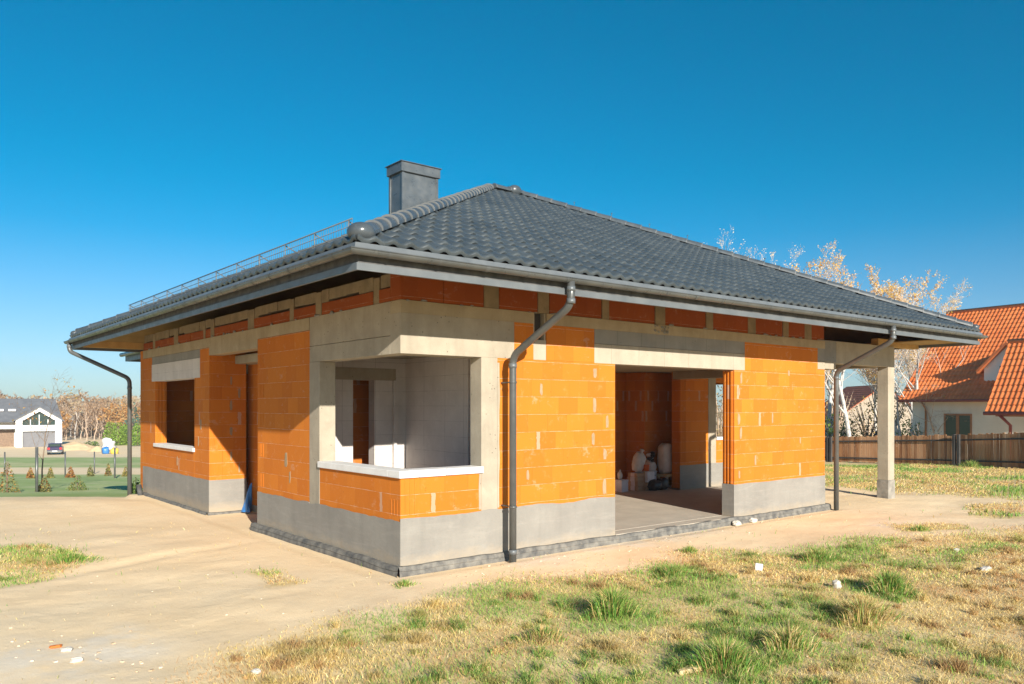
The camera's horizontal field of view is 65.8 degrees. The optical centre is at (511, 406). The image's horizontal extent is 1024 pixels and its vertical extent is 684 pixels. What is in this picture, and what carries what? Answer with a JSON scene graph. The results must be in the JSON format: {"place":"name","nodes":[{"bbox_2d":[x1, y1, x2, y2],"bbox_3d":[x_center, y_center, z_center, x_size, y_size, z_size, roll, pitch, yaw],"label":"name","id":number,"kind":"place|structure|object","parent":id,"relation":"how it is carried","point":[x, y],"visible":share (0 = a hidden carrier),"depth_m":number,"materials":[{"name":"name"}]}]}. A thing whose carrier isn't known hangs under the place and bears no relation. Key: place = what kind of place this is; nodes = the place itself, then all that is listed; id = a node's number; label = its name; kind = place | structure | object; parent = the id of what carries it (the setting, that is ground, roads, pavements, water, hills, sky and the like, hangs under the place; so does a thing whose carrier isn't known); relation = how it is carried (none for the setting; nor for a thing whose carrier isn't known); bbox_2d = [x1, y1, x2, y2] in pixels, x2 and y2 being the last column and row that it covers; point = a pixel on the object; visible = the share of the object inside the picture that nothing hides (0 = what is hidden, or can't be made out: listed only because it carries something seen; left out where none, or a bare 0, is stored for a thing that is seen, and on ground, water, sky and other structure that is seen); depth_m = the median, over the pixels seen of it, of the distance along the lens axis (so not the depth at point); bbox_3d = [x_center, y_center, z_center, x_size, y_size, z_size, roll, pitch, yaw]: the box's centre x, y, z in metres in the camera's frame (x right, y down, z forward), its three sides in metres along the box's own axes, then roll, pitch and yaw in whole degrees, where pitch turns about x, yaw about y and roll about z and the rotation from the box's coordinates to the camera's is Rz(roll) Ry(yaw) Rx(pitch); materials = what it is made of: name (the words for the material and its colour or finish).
{"place":"outdoors","nodes":[
{"label":"outdoors","id":0,"kind":"place"},
{"bbox_2d":[9,511,1013,678],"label":"gravel","id":1,"kind":"structure","parent":0,"point":[31,660],"depth_m":7.13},
{"bbox_2d":[0,409,1023,683],"bbox_3d":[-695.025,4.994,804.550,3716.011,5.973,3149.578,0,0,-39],"label":"ground","id":2,"kind":"structure","parent":0,"point":[114,523],"depth_m":8.92,"materials":[{"name":"sand"}]},
{"bbox_2d":[0,460,19,491],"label":"young conifer","id":3,"kind":"object","parent":2,"relation":"on","point":[8,482],"visible":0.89,"depth_m":25.20,"materials":[{"name":"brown plant"}]},
{"bbox_2d":[26,467,34,477],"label":"young conifer","id":4,"kind":"object","parent":2,"relation":"on","point":[30,473],"visible":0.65,"depth_m":42.94,"materials":[{"name":"brown plant"}]},
{"bbox_2d":[0,399,63,447],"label":"modern house","id":5,"kind":"structure","parent":2,"relation":"on","point":[12,434],"depth_m":121.22,"materials":[{"name":"white"}]},
{"bbox_2d":[22,431,54,446],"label":"garage door","id":6,"kind":"structure","parent":5,"relation":"in","point":[27,440],"depth_m":120.27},
{"bbox_2d":[22,411,54,424],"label":"gable window","id":7,"kind":"structure","parent":5,"relation":"in","point":[40,417],"depth_m":120.45,"materials":[{"name":"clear glass"}]},
{"bbox_2d":[35,447,38,491],"bbox_3d":[-15.598,2.199,26.000,0.091,1.722,0.091,0,0,-17],"label":"garden post","id":8,"kind":"object","parent":2,"relation":"on","point":[36,469],"visible":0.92,"depth_m":25.96,"materials":[{"name":"metal"}]},
{"bbox_2d":[38,475,51,491],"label":"young conifer","id":9,"kind":"object","parent":2,"relation":"on","point":[40,487],"visible":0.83,"depth_m":26.48,"materials":[{"name":"green plant"}]},
{"bbox_2d":[9,369,82,485],"bbox_3d":[-15.734,0.774,27.418,1.891,4.308,2.930,0,0,15],"label":"sapling","id":10,"kind":"object","parent":2,"relation":"on","point":[42,458],"visible":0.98,"depth_m":27.10,"materials":[{"name":"brown plant"}]},
{"bbox_2d":[46,467,54,477],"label":"young conifer","id":11,"kind":"object","parent":2,"relation":"on","point":[48,475],"visible":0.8,"depth_m":43.95,"materials":[{"name":"green plant"}]},
{"bbox_2d":[47,443,63,454],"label":"parked car","id":12,"kind":"object","parent":2,"relation":"on","point":[55,447],"visible":1,"depth_m":99.40,"materials":[{"name":"blue paint"}]},
{"bbox_2d":[49,644,61,648],"bbox_3d":[-3.912,2.059,6.795,0.108,0.027,0.068,0,0,-39],"label":"clay fragment","id":13,"kind":"object","parent":2,"relation":"on","point":[55,646],"visible":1,"depth_m":6.78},
{"bbox_2d":[64,452,65,476],"bbox_3d":[-25.947,3.492,46.000,0.081,1.720,0.081,0,0,-17],"label":"garden post","id":14,"kind":"object","parent":2,"relation":"on","point":[64,464],"visible":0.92,"depth_m":45.97,"materials":[{"name":"metal"}]},
{"bbox_2d":[56,395,75,439],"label":"bare tree","id":15,"kind":"object","parent":2,"relation":"on","point":[66,402],"visible":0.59,"depth_m":158.25,"materials":[{"name":"beige plant"}]},
{"bbox_2d":[60,411,71,435],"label":"autumn tree","id":16,"kind":"object","parent":2,"relation":"on","point":[65,420],"visible":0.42,"depth_m":155.21,"materials":[{"name":"brown plant"}]},
{"bbox_2d":[60,646,72,651],"bbox_3d":[-3.773,2.059,6.708,0.092,0.044,0.072,0,0,-39],"label":"white stone","id":17,"kind":"object","parent":2,"relation":"on","point":[68,649],"visible":1,"depth_m":6.69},
{"bbox_2d":[20,551,115,568],"bbox_3d":[-5.981,1.995,10.485,1.276,0.168,0.979,0,0,-39],"label":"grass tuft","id":18,"kind":"object","parent":2,"relation":"on","point":[69,557],"visible":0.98,"depth_m":10.41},
{"bbox_2d":[46,442,94,450],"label":"sand heap","id":19,"kind":"object","parent":2,"relation":"on","point":[72,446],"visible":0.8,"depth_m":110.91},
{"bbox_2d":[65,467,75,477],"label":"young conifer","id":20,"kind":"object","parent":2,"relation":"on","point":[70,474],"visible":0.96,"depth_m":44.93,"materials":[{"name":"brown plant"}]},
{"bbox_2d":[63,394,78,438],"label":"birch tree","id":21,"kind":"object","parent":2,"relation":"on","point":[70,414],"visible":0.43,"depth_m":168.71,"materials":[{"name":"brown plant"}]},
{"bbox_2d":[66,400,83,435],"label":"bare tree","id":22,"kind":"object","parent":2,"relation":"on","point":[75,416],"visible":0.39,"depth_m":177.00,"materials":[{"name":"beige plant"}]},
{"bbox_2d":[69,656,83,662],"bbox_3d":[-3.547,2.067,6.452,0.107,0.047,0.062,0,0,-39],"label":"white stone","id":23,"kind":"object","parent":2,"relation":"on","point":[77,659],"visible":1,"depth_m":6.43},
{"bbox_2d":[66,475,88,490],"bbox_3d":[-15.050,2.694,27.507,0.752,0.627,0.714,0,0,26],"label":"young conifer","id":24,"kind":"object","parent":2,"relation":"on","point":[80,485],"visible":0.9,"depth_m":27.49,"materials":[{"name":"green plant"}]},
{"bbox_2d":[67,388,87,438],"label":"birch tree","id":25,"kind":"object","parent":2,"relation":"on","point":[73,404],"visible":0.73,"depth_m":163.87,"materials":[{"name":"brown plant"}]},
{"bbox_2d":[70,389,95,440],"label":"bare tree","id":26,"kind":"object","parent":2,"relation":"on","point":[87,403],"visible":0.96,"depth_m":154.56,"materials":[{"name":"beige plant"}]},
{"bbox_2d":[74,402,95,438],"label":"bare tree","id":27,"kind":"object","parent":2,"relation":"on","point":[82,415],"visible":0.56,"depth_m":170.30,"materials":[{"name":"beige plant"}]},
{"bbox_2d":[75,394,95,437],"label":"bare tree","id":28,"kind":"object","parent":2,"relation":"on","point":[87,413],"visible":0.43,"depth_m":175.88,"materials":[{"name":"beige plant"}]},
{"bbox_2d":[80,405,97,437],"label":"bare tree","id":29,"kind":"object","parent":2,"relation":"on","point":[89,419],"visible":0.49,"depth_m":166.10,"materials":[{"name":"beige plant"}]},
{"bbox_2d":[87,465,94,476],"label":"young conifer","id":30,"kind":"object","parent":2,"relation":"on","point":[89,473],"visible":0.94,"depth_m":46.93,"materials":[{"name":"green plant"}]},
{"bbox_2d":[85,441,99,445],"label":"green shrub","id":31,"kind":"object","parent":2,"relation":"on","point":[92,443],"visible":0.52,"depth_m":113.88,"materials":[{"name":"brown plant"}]},
{"bbox_2d":[86,446,100,451],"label":"sand heap","id":32,"kind":"object","parent":2,"relation":"on","point":[96,449],"visible":0.72,"depth_m":107.36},
{"bbox_2d":[88,408,103,438],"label":"bare tree","id":33,"kind":"object","parent":2,"relation":"on","point":[98,421],"visible":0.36,"depth_m":166.76,"materials":[{"name":"beige plant"}]},
{"bbox_2d":[87,394,106,439],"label":"bare tree","id":34,"kind":"object","parent":2,"relation":"on","point":[100,403],"visible":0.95,"depth_m":157.11,"materials":[{"name":"beige plant"}]},
{"bbox_2d":[92,401,110,435],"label":"bare tree","id":35,"kind":"object","parent":2,"relation":"on","point":[101,414],"visible":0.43,"depth_m":163.86,"materials":[{"name":"beige plant"}]},
{"bbox_2d":[95,398,115,438],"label":"bare tree","id":36,"kind":"object","parent":2,"relation":"on","point":[101,412],"visible":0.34,"depth_m":167.93,"materials":[{"name":"beige plant"}]},
{"bbox_2d":[101,446,109,453],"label":"blue barrel","id":37,"kind":"object","parent":2,"relation":"on","point":[105,450],"visible":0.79,"depth_m":101.70,"materials":[{"name":"plastic"}]},
{"bbox_2d":[104,463,111,475],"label":"young conifer","id":38,"kind":"object","parent":2,"relation":"on","point":[108,470],"visible":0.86,"depth_m":47.95,"materials":[{"name":"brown plant"}]},
{"bbox_2d":[97,404,120,435],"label":"autumn tree","id":39,"kind":"object","parent":2,"relation":"on","point":[107,415],"visible":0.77,"depth_m":158.26,"materials":[{"name":"brown plant"}]},
{"bbox_2d":[101,437,116,452],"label":"tarpaulin heap","id":40,"kind":"object","parent":2,"relation":"on","point":[109,443],"visible":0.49,"depth_m":104.55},
{"bbox_2d":[102,421,116,444],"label":"thuja","id":41,"kind":"object","parent":2,"relation":"on","point":[108,432],"visible":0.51,"depth_m":127.75,"materials":[{"name":"green plant"}]},
{"bbox_2d":[114,448,115,477],"bbox_3d":[-22.064,3.260,44.000,0.101,1.925,0.101,0,0,-17],"label":"garden post","id":42,"kind":"object","parent":2,"relation":"on","point":[114,462],"visible":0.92,"depth_m":43.97,"materials":[{"name":"metal"}]},
{"bbox_2d":[108,393,126,413],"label":"birch tree","id":43,"kind":"object","parent":2,"relation":"on","point":[118,400],"visible":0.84,"depth_m":159.38,"materials":[{"name":"brown plant"}]},
{"bbox_2d":[111,422,125,445],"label":"thuja","id":44,"kind":"object","parent":2,"relation":"on","point":[122,432],"visible":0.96,"depth_m":126.75,"materials":[{"name":"green plant"}]},
{"bbox_2d":[116,404,126,424],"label":"autumn tree","id":45,"kind":"object","parent":2,"relation":"on","point":[123,407],"visible":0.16,"depth_m":156.73,"materials":[{"name":"brown plant"}]},
{"bbox_2d":[109,399,134,417],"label":"autumn tree","id":46,"kind":"object","parent":2,"relation":"on","point":[118,413],"visible":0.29,"depth_m":159.25,"materials":[{"name":"brown plant"}]},
{"bbox_2d":[119,424,126,444],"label":"thuja","id":47,"kind":"object","parent":2,"relation":"on","point":[125,431],"visible":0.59,"depth_m":127.60,"materials":[{"name":"green plant"}]},
{"bbox_2d":[118,407,134,425],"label":"autumn tree","id":48,"kind":"object","parent":2,"relation":"on","point":[122,418],"visible":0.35,"depth_m":153.80,"materials":[{"name":"brown plant"}]},
{"bbox_2d":[117,403,139,443],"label":"blue spruce","id":49,"kind":"object","parent":2,"relation":"on","point":[134,419],"visible":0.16,"depth_m":133.89,"materials":[{"name":"brown plant"}]},
{"bbox_2d":[132,423,139,445],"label":"thuja","id":50,"kind":"object","parent":2,"relation":"on","point":[137,434],"visible":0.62,"depth_m":125.49,"materials":[{"name":"green plant"}]},
{"bbox_2d":[132,477,142,493],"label":"young conifer","id":51,"kind":"object","parent":2,"relation":"on","point":[134,488],"visible":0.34,"depth_m":23.94,"materials":[{"name":"green plant"}]},
{"bbox_2d":[241,483,251,511],"bbox_3d":[-5.166,1.780,15.474,0.186,0.560,0.227,0,0,-39],"label":"blue plastic sheet","id":52,"kind":"object","parent":2,"relation":"on","point":[247,506],"visible":1,"depth_m":15.44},
{"bbox_2d":[251,668,260,673],"bbox_3d":[-1.998,2.069,6.178,0.079,0.047,0.071,0,0,-20],"label":"white stone","id":53,"kind":"object","parent":2,"relation":"on","point":[257,670],"visible":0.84,"depth_m":6.16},
{"bbox_2d":[0,394,722,437],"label":"woodland","id":54,"kind":"object","parent":2,"relation":"on","point":[78,428],"visible":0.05,"depth_m":182.93,"materials":[{"name":"beige plant"}]},
{"bbox_2d":[390,579,420,588],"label":"grass tuft","id":55,"kind":"object","parent":2,"relation":"on","point":[404,582],"visible":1,"depth_m":9.05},
{"bbox_2d":[64,160,987,577],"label":"unfinished house","id":56,"kind":"structure","parent":2,"relation":"on","point":[420,378],"depth_m":12.71,"materials":[{"name":"brick"}]},
{"bbox_2d":[615,479,627,491],"bbox_3d":[2.501,1.825,18.247,0.250,0.275,0.290,0,0,39],"label":"paper box","id":57,"kind":"object","parent":56,"relation":"on","point":[621,485],"visible":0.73,"depth_m":18.14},
{"bbox_2d":[628,485,643,490],"bbox_3d":[2.927,1.907,18.555,0.344,0.112,0.300,0,0,-45],"label":"tile box","id":58,"kind":"object","parent":56,"relation":"on","point":[635,488],"visible":0.77,"depth_m":18.41,"materials":[{"name":"cardboard"}]},
{"bbox_2d":[628,481,644,485],"bbox_3d":[2.943,1.799,18.567,0.334,0.102,0.300,0,0,-40],"label":"tile box","id":59,"kind":"object","parent":58,"relation":"on","point":[633,483],"visible":0.86,"depth_m":18.44,"materials":[{"name":"cardboard"}]},
{"bbox_2d":[627,476,643,481],"bbox_3d":[2.912,1.696,18.542,0.300,0.102,0.324,0,0,44],"label":"tile box","id":60,"kind":"object","parent":59,"relation":"on","point":[635,479],"visible":0.84,"depth_m":18.40,"materials":[{"name":"cardboard"}]},
{"bbox_2d":[628,472,643,476],"bbox_3d":[2.935,1.598,18.561,0.314,0.092,0.300,0,0,-36],"label":"tile box","id":61,"kind":"object","parent":60,"relation":"on","point":[634,474],"visible":0.94,"depth_m":18.44,"materials":[{"name":"cardboard"}]},
{"bbox_2d":[632,449,645,472],"bbox_3d":[2.976,1.278,18.590,0.383,0.562,0.227,0,0,-39],"label":"woven sack","id":62,"kind":"object","parent":61,"relation":"on","point":[638,460],"visible":1,"depth_m":18.50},
{"bbox_2d":[644,482,648,490],"bbox_3d":[3.181,1.871,18.594,0.240,0.185,0.200,0,0,-39],"label":"wooden crate","id":63,"kind":"object","parent":56,"relation":"on","point":[646,487],"visible":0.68,"depth_m":18.47,"materials":[{"name":"wood"}]},
{"bbox_2d":[641,471,654,481],"bbox_3d":[3.188,1.647,18.586,0.270,0.253,0.200,0,0,-39],"label":"printed box","id":64,"kind":"object","parent":63,"relation":"on","point":[649,476],"visible":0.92,"depth_m":18.49,"materials":[{"name":"cardboard"}]},
{"bbox_2d":[647,478,669,490],"bbox_3d":[3.403,1.840,18.613,0.701,0.314,0.334,0,0,-39],"label":"rubbish bag","id":65,"kind":"object","parent":56,"relation":"on","point":[658,484],"visible":0.94,"depth_m":18.46,"materials":[{"name":"black plastic"}]},
{"bbox_2d":[657,473,671,483],"bbox_3d":[3.764,1.798,19.208,0.420,0.330,0.320,0,0,-39],"label":"wooden stool","id":66,"kind":"object","parent":56,"relation":"on","point":[665,475],"visible":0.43,"depth_m":19.06,"materials":[{"name":"brown wood"}]},
{"bbox_2d":[657,443,671,473],"bbox_3d":[3.723,1.265,19.204,0.438,0.761,0.313,0,0,-39],"label":"woven sack","id":67,"kind":"object","parent":66,"relation":"on","point":[664,460],"visible":0.98,"depth_m":19.07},
{"bbox_2d":[505,624,570,646],"bbox_3d":[0.166,1.995,7.026,0.693,0.164,0.643,0,0,-8],"label":"grass tuft","id":68,"kind":"object","parent":2,"relation":"on","point":[545,631],"visible":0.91,"depth_m":6.94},
{"bbox_2d":[574,584,659,627],"bbox_3d":[0.908,1.899,7.670,0.964,0.379,0.853,0,0,-39],"label":"grass tuft","id":69,"kind":"object","parent":2,"relation":"on","point":[609,603],"visible":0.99,"depth_m":7.64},
{"bbox_2d":[651,564,689,580],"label":"grass tuft","id":70,"kind":"object","parent":2,"relation":"on","point":[667,569],"visible":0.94,"depth_m":9.59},
{"bbox_2d":[675,545,700,554],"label":"grass tuft","id":71,"kind":"object","parent":2,"relation":"on","point":[690,549],"visible":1,"depth_m":11.17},
{"bbox_2d":[677,665,701,674],"bbox_3d":[1.364,2.027,6.085,0.200,0.035,0.044,-5,4,-19],"label":"wood scrap","id":72,"kind":"object","parent":2,"relation":"on","point":[683,670],"visible":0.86,"depth_m":6.07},
{"bbox_2d":[666,633,768,681],"bbox_3d":[1.737,1.921,6.142,1.059,0.288,0.808,0,0,-39],"label":"grass tuft","id":73,"kind":"object","parent":2,"relation":"on","point":[730,656],"visible":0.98,"depth_m":6.10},
{"bbox_2d":[716,385,722,436],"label":"brown shrub","id":74,"kind":"object","parent":2,"relation":"on","point":[719,430],"visible":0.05,"depth_m":57.22,"materials":[{"name":"beige plant"}]},
{"bbox_2d":[732,520,741,525],"bbox_3d":[3.940,2.052,13.870,0.205,0.119,0.125,0,0,-39],"label":"white stone","id":75,"kind":"object","parent":2,"relation":"on","point":[736,523],"visible":0.92,"depth_m":13.82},
{"bbox_2d":[706,226,804,264],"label":"birch tree","id":76,"kind":"object","parent":2,"relation":"on","point":[772,254],"visible":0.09,"depth_m":71.20,"materials":[{"name":"beige plant"}]},
{"bbox_2d":[750,620,845,658],"bbox_3d":[2.295,1.949,6.677,0.906,0.242,0.920,0,0,-39],"label":"grass tuft","id":77,"kind":"object","parent":2,"relation":"on","point":[782,639],"visible":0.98,"depth_m":6.64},
{"bbox_2d":[793,547,847,564],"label":"grass tuft","id":78,"kind":"object","parent":2,"relation":"on","point":[814,555],"visible":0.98,"depth_m":10.55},
{"bbox_2d":[783,263,866,436],"bbox_3d":[18.158,-2.844,45.444,7.335,11.680,4.801,0,0,4],"label":"birch tree","id":79,"kind":"object","parent":2,"relation":"on","point":[846,419],"visible":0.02,"depth_m":43.99,"materials":[{"name":"white plant"}]},
{"bbox_2d":[832,580,841,588],"bbox_3d":[3.648,2.002,8.900,0.109,0.102,0.087,0,0,-39],"label":"concrete fragment","id":80,"kind":"object","parent":2,"relation":"on","point":[837,583],"visible":0.84,"depth_m":8.87,"materials":[{"name":"concrete"}]},
{"bbox_2d":[825,414,856,438],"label":"green shrub","id":81,"kind":"object","parent":2,"relation":"on","point":[840,432],"visible":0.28,"depth_m":49.77,"materials":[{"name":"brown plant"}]},
{"bbox_2d":[825,390,857,435],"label":"bare shrub","id":82,"kind":"object","parent":2,"relation":"on","point":[840,420],"visible":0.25,"depth_m":59.72,"materials":[{"name":"beige plant"}]},
{"bbox_2d":[790,241,899,436],"bbox_3d":[23.786,-4.646,58.694,7.635,15.836,8.619,0,0,-39],"label":"birch tree","id":83,"kind":"object","parent":2,"relation":"on","point":[830,401],"visible":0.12,"depth_m":58.69,"materials":[{"name":"white plant"}]},
{"bbox_2d":[848,395,876,436],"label":"yellow shrub","id":84,"kind":"object","parent":2,"relation":"on","point":[862,415],"visible":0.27,"depth_m":61.69,"materials":[{"name":"beige plant"}]},
{"bbox_2d":[852,416,876,436],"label":"bare shrub","id":85,"kind":"object","parent":2,"relation":"on","point":[867,428],"visible":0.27,"depth_m":49.78,"materials":[{"name":"brown plant"}]},
{"bbox_2d":[820,595,915,634],"bbox_3d":[3.366,1.953,7.491,1.046,0.278,1.127,0,0,21],"label":"grass tuft","id":86,"kind":"object","parent":2,"relation":"on","point":[862,609],"visible":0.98,"depth_m":7.56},
{"bbox_2d":[825,385,910,436],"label":"house","id":87,"kind":"structure","parent":2,"relation":"on","point":[858,392],"depth_m":91.50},
{"bbox_2d":[857,392,911,446],"bbox_3d":[24.559,1.020,51.945,4.128,4.410,3.008,0,0,-39],"label":"yellow shrub","id":88,"kind":"object","parent":2,"relation":"on","point":[900,416],"visible":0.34,"depth_m":51.81,"materials":[{"name":"beige plant"}]},
{"bbox_2d":[852,568,929,599],"bbox_3d":[4.211,1.914,8.700,0.938,0.323,0.685,0,0,-39],"label":"grass tuft","id":89,"kind":"object","parent":2,"relation":"on","point":[892,582],"visible":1,"depth_m":8.62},
{"bbox_2d":[845,263,949,430],"bbox_3d":[28.183,-3.487,59.941,7.600,13.614,7.063,0,0,-9],"label":"birch tree","id":90,"kind":"object","parent":2,"relation":"on","point":[873,381],"visible":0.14,"depth_m":58.39,"materials":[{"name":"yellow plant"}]},
{"bbox_2d":[896,419,920,450],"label":"green shrub","id":91,"kind":"object","parent":2,"relation":"on","point":[915,429],"visible":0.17,"depth_m":44.60,"materials":[{"name":"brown plant"}]},
{"bbox_2d":[845,294,987,446],"bbox_3d":[22.590,-1.812,45.043,5.499,9.694,9.314,0,0,-39],"label":"birch tree","id":92,"kind":"object","parent":2,"relation":"on","point":[898,429],"visible":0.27,"depth_m":44.99,"materials":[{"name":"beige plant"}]},
{"bbox_2d":[907,525,936,533],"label":"grass tuft","id":93,"kind":"object","parent":2,"relation":"on","point":[920,528],"visible":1,"depth_m":12.94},
{"bbox_2d":[906,422,939,443],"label":"brown shrub","id":94,"kind":"object","parent":2,"relation":"on","point":[910,432],"visible":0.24,"depth_m":39.79,"materials":[{"name":"beige plant"}]},
{"bbox_2d":[825,432,1023,468],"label":"timber fence","id":95,"kind":"object","parent":2,"relation":"on","point":[938,449],"visible":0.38,"depth_m":29.49,"materials":[{"name":"brown wood"}]},
{"bbox_2d":[892,278,972,447],"bbox_3d":[29.554,-2.870,56.157,7.922,12.242,7.248,0,0,-39],"label":"birch tree","id":96,"kind":"object","parent":2,"relation":"on","point":[955,300],"visible":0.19,"depth_m":55.70,"materials":[{"name":"white plant"}]},
{"bbox_2d":[902,373,966,432],"bbox_3d":[23.802,0.567,43.745,5.806,4.874,3.922,0,0,-39],"label":"bare tree","id":97,"kind":"object","parent":2,"relation":"on","point":[932,426],"visible":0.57,"depth_m":43.20,"materials":[{"name":"beige plant"}]},
{"bbox_2d":[898,303,1023,459],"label":"neighbour house","id":98,"kind":"structure","parent":2,"relation":"on","point":[979,396],"depth_m":42.99,"materials":[{"name":"orange tile"}]},
{"bbox_2d":[944,414,971,443],"bbox_3d":[24.030,1.201,42.703,0.050,1.605,1.498,0,0,-32],"label":"window","id":99,"kind":"structure","parent":98,"relation":"in","point":[957,424],"depth_m":42.64,"materials":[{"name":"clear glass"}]},
{"bbox_2d":[958,460,983,466],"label":"grass tuft","id":100,"kind":"object","parent":2,"relation":"on","point":[972,464],"visible":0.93,"depth_m":27.98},
{"bbox_2d":[980,566,991,570],"bbox_3d":[5.907,2.029,9.893,0.226,0.059,0.109,0,0,-39],"label":"white stone","id":101,"kind":"object","parent":2,"relation":"on","point":[985,568],"visible":0.93,"depth_m":9.86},
{"bbox_2d":[0,461,1023,683],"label":"grass","id":102,"kind":"structure","parent":0,"point":[298,655],"depth_m":7.66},
{"bbox_2d":[755,563,762,570],"bbox_3d":[3.056,1.991,9.805,0.080,0.090,0.100,6,-5,29],"label":"white block","id":103,"kind":"object","parent":102,"relation":"on","point":[759,566],"depth_m":9.76,"materials":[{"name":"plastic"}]},
{"bbox_2d":[0,0,1023,408],"label":"sky","id":104,"kind":"structure","parent":0,"point":[148,148],"materials":[{"name":"blue"}]},
{"bbox_3d":[3.337,1.758,19.115,0.341,0.410,0.343,0,0,-39],"label":"plastic bucket","id":105,"kind":"object","parent":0,"visible":0},
{"bbox_2d":[645,461,656,470],"bbox_3d":[3.334,1.461,19.120,0.288,0.277,0.245,0,0,-39],"label":"white bag","id":106,"kind":"object","parent":105,"relation":"in","point":[652,467],"visible":0.55,"depth_m":19.02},
{"bbox_2d":[646,451,654,461],"bbox_3d":[3.333,1.227,19.117,0.280,0.275,0.218,0,0,-39],"label":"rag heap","id":107,"kind":"object","parent":106,"relation":"on","point":[650,456],"visible":1,"depth_m":19.08,"materials":[{"name":"grey fabric"}]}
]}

